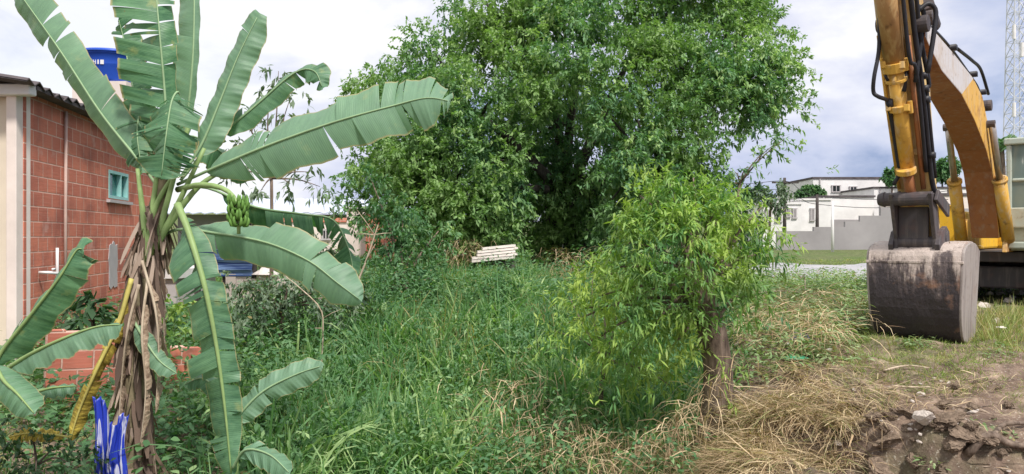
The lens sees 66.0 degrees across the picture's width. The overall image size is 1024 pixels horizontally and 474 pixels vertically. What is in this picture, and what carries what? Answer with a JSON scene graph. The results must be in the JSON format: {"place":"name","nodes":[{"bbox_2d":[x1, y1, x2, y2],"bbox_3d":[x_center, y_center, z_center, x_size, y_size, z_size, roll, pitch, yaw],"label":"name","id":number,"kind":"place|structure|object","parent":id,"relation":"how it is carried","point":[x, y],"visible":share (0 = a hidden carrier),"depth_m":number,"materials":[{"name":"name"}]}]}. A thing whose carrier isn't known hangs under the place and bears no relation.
{"place":"outdoors","nodes":[
{"label":"outdoors","id":0,"kind":"place"},
{"bbox_2d":[0,213,1023,473],"bbox_3d":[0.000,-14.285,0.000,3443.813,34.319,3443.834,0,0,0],"label":"ground","id":1,"kind":"structure","parent":0,"point":[986,461],"depth_m":6.94,"materials":[{"name":"soil"}]},
{"bbox_2d":[0,414,116,473],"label":"dark shrub","id":2,"kind":"object","parent":1,"relation":"on","point":[35,468],"visible":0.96,"depth_m":5.52,"materials":[{"name":"green plant"}]},
{"bbox_2d":[9,427,69,442],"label":"fallen leaf","id":3,"kind":"object","parent":2,"relation":"on","point":[27,438],"visible":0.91,"depth_m":5.52,"materials":[{"name":"plant"}]},
{"bbox_2d":[0,237,123,417],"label":"banana plant","id":4,"kind":"object","parent":1,"relation":"on","point":[21,396],"visible":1,"depth_m":5.09,"materials":[{"name":"green plant"}]},
{"bbox_2d":[0,73,154,365],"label":"brick house","id":5,"kind":"structure","parent":1,"relation":"on","point":[68,180],"depth_m":10.94,"materials":[{"name":"red brick"}]},
{"bbox_2d":[86,47,146,82],"bbox_3d":[-7.620,-3.217,15.000,1.250,0.675,1.250,0,0,0],"label":"water tank","id":6,"kind":"object","parent":5,"relation":"on","point":[105,61],"visible":0.33,"depth_m":14.48,"materials":[{"name":"blue plastic"}]},
{"bbox_2d":[106,169,132,204],"bbox_3d":[-6.854,-0.854,13.698,0.150,0.551,1.255,0,0,-10],"label":"window","id":7,"kind":"structure","parent":5,"relation":"in","point":[118,182],"depth_m":13.79,"materials":[{"name":"green glass"}]},
{"bbox_2d":[55,289,118,330],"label":"shrub","id":8,"kind":"object","parent":1,"relation":"on","point":[90,313],"visible":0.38,"depth_m":8.85,"materials":[{"name":"green plant"}]},
{"bbox_2d":[43,329,200,403],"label":"garden wall","id":9,"kind":"structure","parent":1,"relation":"on","point":[78,362],"depth_m":8.45,"materials":[{"name":"brick"}]},
{"bbox_2d":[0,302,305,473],"bbox_3d":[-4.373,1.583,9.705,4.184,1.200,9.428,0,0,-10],"label":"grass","id":10,"kind":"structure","parent":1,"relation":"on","point":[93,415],"depth_m":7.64,"materials":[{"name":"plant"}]},
{"bbox_2d":[153,293,196,396],"bbox_3d":[-3.692,1.224,8.437,0.628,1.259,0.957,0,0,0],"label":"pale shrub","id":11,"kind":"object","parent":1,"relation":"on","point":[171,315],"visible":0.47,"depth_m":8.47,"materials":[{"name":"green plant"}]},
{"bbox_2d":[164,265,215,305],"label":"white shed","id":12,"kind":"structure","parent":1,"relation":"on","point":[170,287],"depth_m":15.00,"materials":[{"name":"grey paint"}]},
{"bbox_2d":[158,366,271,454],"bbox_3d":[-2.461,1.857,7.330,1.219,1.159,1.636,0,0,13],"label":"leafy shrub","id":13,"kind":"object","parent":1,"relation":"on","point":[175,424],"visible":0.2,"depth_m":6.94,"materials":[{"name":"green plant"}]},
{"bbox_2d":[194,249,256,300],"bbox_3d":[-5.304,0.850,14.557,1.126,1.400,0.175,0,0,0],"label":"blue shelter","id":14,"kind":"object","parent":1,"relation":"on","point":[240,268],"visible":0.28,"depth_m":14.51,"materials":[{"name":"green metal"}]},
{"bbox_2d":[14,0,452,473],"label":"banana plant","id":15,"kind":"object","parent":1,"relation":"on","point":[131,125],"visible":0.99,"depth_m":5.86,"materials":[{"name":"green plant"}]},
{"bbox_2d":[92,396,109,473],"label":"plastic strip","id":16,"kind":"object","parent":15,"relation":"hanging from","point":[102,427],"visible":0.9,"depth_m":5.70,"materials":[{"name":"plastic"}]},
{"bbox_2d":[104,422,116,473],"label":"plastic strip","id":17,"kind":"object","parent":15,"relation":"hanging from","point":[109,468],"visible":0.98,"depth_m":5.73,"materials":[{"name":"plastic"}]},
{"bbox_2d":[113,413,128,473],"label":"plastic strip","id":18,"kind":"object","parent":15,"relation":"hanging from","point":[120,463],"visible":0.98,"depth_m":5.76,"materials":[{"name":"plastic"}]},
{"bbox_2d":[184,357,323,473],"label":"banana plant","id":19,"kind":"object","parent":1,"relation":"on","point":[289,379],"visible":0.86,"depth_m":5.60,"materials":[{"name":"green plant"}]},
{"bbox_2d":[226,274,298,304],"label":"wall","id":20,"kind":"structure","parent":1,"relation":"on","point":[233,279],"depth_m":14.51,"materials":[{"name":"grey paint"}]},
{"bbox_2d":[251,267,278,274],"bbox_3d":[-4.540,0.621,14.559,0.538,0.145,0.421,0,0,0],"label":"tarpaulin","id":21,"kind":"object","parent":20,"relation":"on","point":[263,271],"visible":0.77,"depth_m":14.45,"materials":[{"name":"plastic"}]},
{"bbox_2d":[168,198,378,248],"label":"house","id":22,"kind":"structure","parent":1,"relation":"on","point":[206,207],"depth_m":48.15,"materials":[{"name":"paint"}]},
{"bbox_2d":[218,66,343,286],"bbox_3d":[-3.844,-0.651,13.102,2.108,4.376,1.062,0,0,-17],"label":"slender tree","id":23,"kind":"object","parent":1,"relation":"on","point":[257,193],"visible":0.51,"depth_m":13.04,"materials":[{"name":"green plant"}]},
{"bbox_2d":[234,307,342,347],"bbox_3d":[-3.288,1.651,11.463,2.272,1.371,1.587,0,0,0],"label":"hollow shrub","id":24,"kind":"object","parent":1,"relation":"on","point":[243,316],"visible":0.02,"depth_m":11.38,"materials":[{"name":"green plant"}]},
{"bbox_2d":[220,270,377,352],"bbox_3d":[-2.767,1.036,10.277,2.180,1.352,1.175,0,0,-16],"label":"round shrub","id":25,"kind":"object","parent":1,"relation":"on","point":[267,299],"visible":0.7,"depth_m":10.16,"materials":[{"name":"green plant"}]},
{"bbox_2d":[257,224,366,274],"bbox_3d":[-4.665,0.580,19.127,5.443,1.950,2.449,0,0,42],"label":"background shrub","id":26,"kind":"object","parent":1,"relation":"on","point":[331,251],"visible":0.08,"depth_m":19.84,"materials":[{"name":"green plant"}]},
{"bbox_2d":[284,275,340,361],"bbox_3d":[-2.366,1.146,9.256,0.754,1.382,0.083,0,0,17],"label":"bare branch","id":27,"kind":"object","parent":1,"relation":"on","point":[322,328],"visible":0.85,"depth_m":9.20,"materials":[{"name":"brown wood"}]},
{"bbox_2d":[284,218,346,252],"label":"house","id":28,"kind":"structure","parent":1,"relation":"on","point":[342,223],"depth_m":38.00,"materials":[{"name":"beige paint"}]},
{"bbox_2d":[321,229,330,239],"bbox_3d":[-8.957,-0.114,37.950,0.474,0.537,0.120,0,0,0],"label":"window","id":29,"kind":"structure","parent":28,"relation":"in","point":[325,233],"depth_m":37.89,"materials":[{"name":"grey paint"}]},
{"bbox_2d":[346,206,366,257],"bbox_3d":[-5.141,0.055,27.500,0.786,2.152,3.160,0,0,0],"label":"pink house","id":30,"kind":"structure","parent":1,"relation":"on","point":[357,245],"depth_m":26.00,"materials":[{"name":"paint"}]},
{"bbox_2d":[348,210,387,329],"bbox_3d":[-2.010,0.520,11.012,0.635,1.817,0.227,0,0,0],"label":"bare branch","id":31,"kind":"object","parent":1,"relation":"on","point":[367,257],"visible":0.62,"depth_m":10.99,"materials":[{"name":"brown wood"}]},
{"bbox_2d":[0,241,740,473],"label":"weeds","id":32,"kind":"object","parent":1,"relation":"on","point":[164,422],"visible":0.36,"depth_m":7.78,"materials":[{"name":"green plant"}]},
{"bbox_2d":[363,210,395,259],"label":"brick shed","id":33,"kind":"structure","parent":1,"relation":"on","point":[368,239],"depth_m":25.50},
{"bbox_2d":[339,158,466,310],"bbox_3d":[-2.018,0.149,14.014,2.544,3.271,2.520,0,0,0],"label":"tree","id":34,"kind":"object","parent":1,"relation":"on","point":[400,232],"visible":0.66,"depth_m":14.15,"materials":[{"name":"green plant"}]},
{"bbox_2d":[109,253,808,473],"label":"tall grass","id":35,"kind":"structure","parent":1,"relation":"on","point":[391,384],"depth_m":8.74,"materials":[{"name":"plant"}]},
{"bbox_2d":[471,244,517,272],"bbox_3d":[-0.376,0.546,16.695,1.003,0.778,0.777,0,0,0],"label":"timber pile","id":36,"kind":"object","parent":1,"relation":"on","point":[512,248],"visible":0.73,"depth_m":16.53,"materials":[{"name":"wood"}]},
{"bbox_2d":[319,0,838,268],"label":"broadleaf tree","id":37,"kind":"object","parent":1,"relation":"on","point":[500,196],"visible":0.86,"depth_m":18.58,"materials":[{"name":"green plant"}]},
{"bbox_2d":[525,241,698,420],"bbox_3d":[0.893,1.113,8.113,1.177,2.162,2.388,0,0,-21],"label":"weedy shrub","id":38,"kind":"object","parent":1,"relation":"on","point":[583,349],"visible":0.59,"depth_m":8.15,"materials":[{"name":"green plant"}]},
{"bbox_2d":[545,157,807,452],"bbox_3d":[1.512,0.619,7.065,2.439,2.732,1.575,0,0,0],"label":"sprouting stump","id":39,"kind":"object","parent":1,"relation":"on","point":[697,281],"visible":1,"depth_m":6.97,"materials":[{"name":"green plant"}]},
{"bbox_2d":[686,390,747,454],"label":"dead branch","id":40,"kind":"object","parent":1,"relation":"on","point":[734,391],"visible":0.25,"depth_m":7.10,"materials":[{"name":"brown wood"}]},
{"bbox_2d":[420,237,1023,473],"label":"dry grass","id":41,"kind":"structure","parent":1,"relation":"on","point":[748,448],"depth_m":6.67,"materials":[{"name":"plant"}]},
{"bbox_2d":[723,191,773,260],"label":"hanging bush","id":42,"kind":"object","parent":1,"relation":"on","point":[746,235],"visible":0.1,"depth_m":27.62,"materials":[{"name":"green plant"}]},
{"bbox_2d":[730,339,769,348],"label":"dead branch","id":43,"kind":"object","parent":1,"relation":"on","point":[742,342],"visible":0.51,"depth_m":8.25,"materials":[{"name":"brown wood"}]},
{"bbox_2d":[731,181,773,201],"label":"distant bush","id":44,"kind":"object","parent":1,"relation":"on","point":[758,186],"visible":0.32,"depth_m":69.50,"materials":[{"name":"green plant"}]},
{"bbox_2d":[717,131,797,264],"bbox_3d":[4.593,-0.483,15.022,1.655,3.093,0.632,0,0,0],"label":"leaning sapling","id":45,"kind":"object","parent":1,"relation":"on","point":[746,172],"visible":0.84,"depth_m":14.99,"materials":[{"name":"green plant"}]},
{"bbox_2d":[738,202,802,246],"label":"white house","id":46,"kind":"structure","parent":1,"relation":"on","point":[793,222],"depth_m":52.00,"materials":[{"name":"paint"}]},
{"bbox_2d":[774,207,782,221],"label":"window","id":47,"kind":"structure","parent":46,"relation":"in","point":[781,207],"depth_m":51.92,"materials":[{"name":"grey paint"}]},
{"bbox_2d":[792,208,797,218],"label":"window","id":48,"kind":"structure","parent":46,"relation":"in","point":[794,212],"depth_m":51.89,"materials":[{"name":"grey paint"}]},
{"bbox_2d":[751,178,797,244],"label":"tree","id":49,"kind":"object","parent":1,"relation":"on","point":[771,203],"visible":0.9,"depth_m":41.77,"materials":[{"name":"green plant"}]},
{"bbox_2d":[772,178,798,229],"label":"power pole","id":50,"kind":"object","parent":1,"relation":"on","point":[784,217],"visible":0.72,"depth_m":47.91,"materials":[{"name":"wood"}]},
{"bbox_2d":[746,181,944,199],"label":"power line","id":51,"kind":"object","parent":50,"relation":"attached to","point":[821,196],"visible":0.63,"depth_m":47.84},
{"bbox_2d":[750,189,947,207],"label":"power line","id":52,"kind":"object","parent":50,"relation":"attached to","point":[829,205],"visible":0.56,"depth_m":47.74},
{"bbox_2d":[784,460,795,470],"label":"earth clod","id":53,"kind":"object","parent":1,"relation":"on","point":[793,466],"visible":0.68,"depth_m":5.70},
{"bbox_2d":[780,354,807,359],"bbox_3d":[2.830,1.196,7.893,0.284,0.039,0.220,0,0,0],"label":"plastic bag","id":54,"kind":"object","parent":1,"relation":"on","point":[796,358],"visible":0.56,"depth_m":7.84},
{"bbox_2d":[777,198,831,230],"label":"white house","id":55,"kind":"structure","parent":1,"relation":"on","point":[808,211],"depth_m":53.00,"materials":[{"name":"paint"}]},
{"bbox_2d":[809,208,814,220],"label":"window","id":56,"kind":"structure","parent":55,"relation":"in","point":[812,210],"depth_m":52.89,"materials":[{"name":"grey paint"}]},
{"bbox_2d":[793,184,826,197],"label":"round tree","id":57,"kind":"object","parent":1,"relation":"on","point":[811,189],"visible":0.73,"depth_m":64.18,"materials":[{"name":"green plant"}]},
{"bbox_2d":[815,194,818,226],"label":"power pole","id":58,"kind":"object","parent":1,"relation":"on","point":[817,213],"visible":0.66,"depth_m":47.93,"materials":[{"name":"grey concrete"}]},
{"bbox_2d":[819,427,837,436],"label":"earth clod","id":59,"kind":"object","parent":1,"relation":"on","point":[825,430],"visible":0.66,"depth_m":6.27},
{"bbox_2d":[831,201,833,251],"bbox_3d":[16.271,-0.373,40.000,0.158,2.862,0.158,0,0,0],"label":"power pole","id":60,"kind":"object","parent":1,"relation":"on","point":[832,226],"visible":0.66,"depth_m":39.95,"materials":[{"name":"white paint"}]},
{"bbox_2d":[790,195,875,226],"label":"white hall","id":61,"kind":"structure","parent":1,"relation":"on","point":[848,213],"depth_m":56.00,"materials":[{"name":"paint"}]},
{"bbox_2d":[776,177,896,200],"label":"white building","id":62,"kind":"structure","parent":1,"relation":"on","point":[833,185],"depth_m":66.00,"materials":[{"name":"paint"}]},
{"bbox_2d":[831,185,840,191],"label":"window","id":63,"kind":"structure","parent":62,"relation":"in","point":[835,188],"depth_m":65.89,"materials":[{"name":"grey paint"}]},
{"bbox_2d":[833,440,842,445],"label":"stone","id":64,"kind":"object","parent":1,"relation":"on","point":[837,442],"visible":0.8,"depth_m":6.22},
{"bbox_2d":[831,401,845,409],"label":"earth clod","id":65,"kind":"object","parent":1,"relation":"on","point":[837,405],"visible":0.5,"depth_m":6.62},
{"bbox_2d":[839,428,857,440],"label":"earth clod","id":66,"kind":"object","parent":1,"relation":"on","point":[847,431],"visible":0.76,"depth_m":6.16,"materials":[{"name":"soil"}]},
{"bbox_2d":[680,363,1023,473],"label":"twig litter","id":67,"kind":"object","parent":1,"relation":"on","point":[919,408],"visible":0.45,"depth_m":6.34,"materials":[{"name":"wood"}]},
{"bbox_2d":[844,397,878,411],"bbox_3d":[2.935,1.420,6.625,0.266,0.099,0.189,0,13,7],"label":"earth clod","id":68,"kind":"object","parent":1,"relation":"on","point":[860,402],"visible":0.66,"depth_m":6.59,"materials":[{"name":"soil"}]},
{"bbox_2d":[727,265,1016,470],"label":"leafy weeds","id":69,"kind":"object","parent":1,"relation":"on","point":[848,283],"visible":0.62,"depth_m":9.06,"materials":[{"name":"green plant"}]},
{"bbox_2d":[776,207,968,249],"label":"boundary wall","id":70,"kind":"structure","parent":1,"relation":"on","point":[864,232],"depth_m":43.90,"materials":[{"name":"concrete"}]},
{"bbox_2d":[863,411,883,421],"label":"earth clod","id":71,"kind":"object","parent":1,"relation":"on","point":[874,415],"visible":0.95,"depth_m":6.08,"materials":[{"name":"soil"}]},
{"bbox_2d":[868,456,893,473],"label":"earth clod","id":72,"kind":"object","parent":1,"relation":"on","point":[882,467],"visible":0.94,"depth_m":5.85,"materials":[{"name":"soil"}]},
{"bbox_2d":[878,424,889,432],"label":"earth clod","id":73,"kind":"object","parent":1,"relation":"on","point":[885,428],"visible":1,"depth_m":6.01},
{"bbox_2d":[870,433,903,448],"bbox_3d":[2.878,1.550,5.987,0.293,0.109,0.186,-16,-12,2],"label":"earth clod","id":74,"kind":"object","parent":1,"relation":"on","point":[886,441],"visible":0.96,"depth_m":5.97,"materials":[{"name":"soil"}]},
{"bbox_2d":[878,166,896,192],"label":"distant tree","id":75,"kind":"object","parent":1,"relation":"on","point":[887,178],"visible":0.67,"depth_m":59.76,"materials":[{"name":"green plant"}]},
{"bbox_2d":[883,412,898,419],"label":"earth clod","id":76,"kind":"object","parent":1,"relation":"on","point":[890,415],"visible":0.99,"depth_m":6.07,"materials":[{"name":"soil"}]},
{"bbox_2d":[889,407,899,414],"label":"earth clod","id":77,"kind":"object","parent":1,"relation":"on","point":[894,411],"visible":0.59,"depth_m":6.11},
{"bbox_2d":[840,187,965,215],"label":"white store","id":78,"kind":"structure","parent":1,"relation":"on","point":[876,191],"depth_m":60.00,"materials":[{"name":"paint"}]},
{"bbox_2d":[895,408,912,417],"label":"earth clod","id":79,"kind":"object","parent":1,"relation":"on","point":[908,413],"visible":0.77,"depth_m":6.02,"materials":[{"name":"soil"}]},
{"bbox_2d":[882,365,928,371],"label":"dead branch","id":80,"kind":"object","parent":1,"relation":"on","point":[895,367],"visible":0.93,"depth_m":7.39,"materials":[{"name":"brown wood"}]},
{"bbox_2d":[901,424,911,432],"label":"earth clod","id":81,"kind":"object","parent":1,"relation":"on","point":[904,427],"visible":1,"depth_m":5.95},
{"bbox_2d":[891,385,930,387],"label":"dead branch","id":82,"kind":"object","parent":1,"relation":"on","point":[900,386],"visible":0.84,"depth_m":6.90,"materials":[{"name":"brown wood"}]},
{"bbox_2d":[905,452,918,469],"bbox_3d":[2.992,1.661,5.844,0.141,0.092,0.170,19,29,39],"label":"earth clod","id":83,"kind":"object","parent":1,"relation":"on","point":[910,458],"visible":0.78,"depth_m":5.83,"materials":[{"name":"soil"}]},
{"bbox_2d":[914,423,923,429],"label":"earth clod","id":84,"kind":"object","parent":1,"relation":"on","point":[918,426],"visible":1,"depth_m":5.87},
{"bbox_2d":[912,410,935,425],"bbox_3d":[3.066,1.345,5.843,0.145,0.099,0.190,23,-19,-11],"label":"stone","id":85,"kind":"object","parent":1,"relation":"on","point":[924,417],"visible":1,"depth_m":5.81,"materials":[{"name":"stone"}]},
{"bbox_2d":[880,193,967,207],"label":"pink building","id":86,"kind":"structure","parent":1,"relation":"on","point":[947,196],"depth_m":50.00,"materials":[{"name":"paint"}]},
{"bbox_2d":[936,175,946,186],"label":"distant tree","id":87,"kind":"object","parent":1,"relation":"on","point":[940,180],"visible":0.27,"depth_m":61.82,"materials":[{"name":"green plant"}]},
{"bbox_2d":[937,463,945,471],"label":"earth clod","id":88,"kind":"object","parent":1,"relation":"on","point":[941,467],"visible":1,"depth_m":5.66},
{"bbox_2d":[935,423,947,430],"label":"earth clod","id":89,"kind":"object","parent":1,"relation":"on","point":[938,428],"visible":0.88,"depth_m":5.77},
{"bbox_2d":[934,400,951,408],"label":"earth clod","id":90,"kind":"object","parent":1,"relation":"on","point":[939,405],"visible":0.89,"depth_m":6.53,"materials":[{"name":"soil"}]},
{"bbox_2d":[866,0,1023,343],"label":"excavator","id":91,"kind":"object","parent":1,"relation":"on","point":[935,261],"visible":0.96,"depth_m":8.57,"materials":[{"name":"yellow paint"}]},
{"bbox_2d":[936,156,962,192],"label":"distant tree","id":92,"kind":"object","parent":1,"relation":"on","point":[942,167],"visible":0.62,"depth_m":59.70,"materials":[{"name":"green plant"}]},
{"bbox_2d":[942,435,969,452],"bbox_3d":[3.233,1.491,5.721,0.200,0.117,0.316,-12,1,32],"label":"earth clod","id":93,"kind":"object","parent":1,"relation":"on","point":[950,443],"visible":0.74,"depth_m":5.66,"materials":[{"name":"soil"}]},
{"bbox_2d":[948,425,976,442],"bbox_3d":[3.276,1.428,5.716,0.196,0.101,0.195,16,18,41],"label":"earth clod","id":94,"kind":"object","parent":93,"relation":"on","point":[958,432],"visible":1,"depth_m":5.68,"materials":[{"name":"soil"}]},
{"bbox_2d":[933,410,964,427],"bbox_3d":[3.219,1.341,5.788,0.222,0.082,0.158,-24,13,4],"label":"earth clod","id":95,"kind":"object","parent":94,"relation":"on","point":[955,417],"visible":1,"depth_m":5.77,"materials":[{"name":"soil"}]},
{"bbox_2d":[950,383,963,389],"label":"earth clod","id":96,"kind":"object","parent":1,"relation":"on","point":[952,385],"visible":0.88,"depth_m":6.90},
{"bbox_2d":[963,421,978,430],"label":"earth clod","id":97,"kind":"object","parent":1,"relation":"on","point":[971,425],"visible":1,"depth_m":5.70,"materials":[{"name":"soil"}]},
{"bbox_2d":[967,409,978,413],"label":"stone","id":98,"kind":"object","parent":1,"relation":"on","point":[971,412],"visible":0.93,"depth_m":6.30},
{"bbox_2d":[967,404,979,410],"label":"earth clod","id":99,"kind":"object","parent":1,"relation":"on","point":[973,406],"visible":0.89,"depth_m":6.34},
{"bbox_2d":[978,302,987,307],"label":"rubble","id":100,"kind":"object","parent":1,"relation":"on","point":[980,304],"visible":0.51,"depth_m":11.10,"materials":[{"name":"stone"}]},
{"bbox_2d":[963,431,1023,456],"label":"dead branch","id":101,"kind":"object","parent":1,"relation":"on","point":[971,449],"visible":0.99,"depth_m":5.62,"materials":[{"name":"wood"}]},
{"bbox_2d":[972,427,999,445],"bbox_3d":[3.394,1.446,5.666,0.158,0.082,0.222,-9,16,-32],"label":"earth clod","id":102,"kind":"object","parent":101,"relation":"on","point":[980,438],"visible":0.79,"depth_m":5.62,"materials":[{"name":"soil"}]},
{"bbox_2d":[993,385,1001,390],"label":"earth clod","id":103,"kind":"object","parent":1,"relation":"on","point":[999,388],"visible":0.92,"depth_m":6.81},
{"bbox_2d":[996,448,1007,456],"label":"earth clod","id":104,"kind":"object","parent":1,"relation":"on","point":[1001,452],"visible":1,"depth_m":5.58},
{"bbox_2d":[998,133,1016,174],"bbox_3d":[21.158,-1.717,34.006,1.904,5.417,1.864,0,0,0],"label":"palm tree","id":105,"kind":"object","parent":1,"relation":"on","point":[1002,147],"visible":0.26,"depth_m":33.90,"materials":[{"name":"green plant"}]},
{"bbox_2d":[993,421,1023,433],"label":"dead branch","id":106,"kind":"object","parent":1,"relation":"on","point":[997,429],"visible":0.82,"depth_m":5.91,"materials":[{"name":"wood"}]},
{"bbox_2d":[1004,401,1014,408],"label":"earth clod","id":107,"kind":"object","parent":1,"relation":"on","point":[1008,405],"visible":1,"depth_m":6.46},
{"bbox_2d":[1003,297,1015,302],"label":"rubble","id":108,"kind":"object","parent":1,"relation":"on","point":[1006,300],"visible":0.7,"depth_m":12.21,"materials":[{"name":"stone"}]},
{"bbox_2d":[1011,290,1023,294],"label":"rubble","id":109,"kind":"object","parent":1,"relation":"on","point":[1017,292],"visible":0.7,"depth_m":13.18,"materials":[{"name":"stone"}]},
{"bbox_2d":[0,0,1023,221],"label":"sky","id":110,"kind":"structure","parent":0,"point":[344,35],"materials":[{"name":"white"}]},
{"bbox_2d":[737,262,866,280],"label":"path","id":111,"kind":"structure","parent":0,"point":[855,267],"depth_m":23.00,"materials":[{"name":"concrete"}]},
{"bbox_2d":[732,256,1023,438],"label":"short grass","id":112,"kind":"structure","parent":0,"point":[984,321],"depth_m":8.13,"materials":[{"name":"plant"}]},
{"bbox_2d":[1003,0,1023,160],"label":"lattice tower","id":113,"kind":"structure","parent":0,"point":[1020,54],"depth_m":90.15,"materials":[{"name":"silver metal"}]}
]}

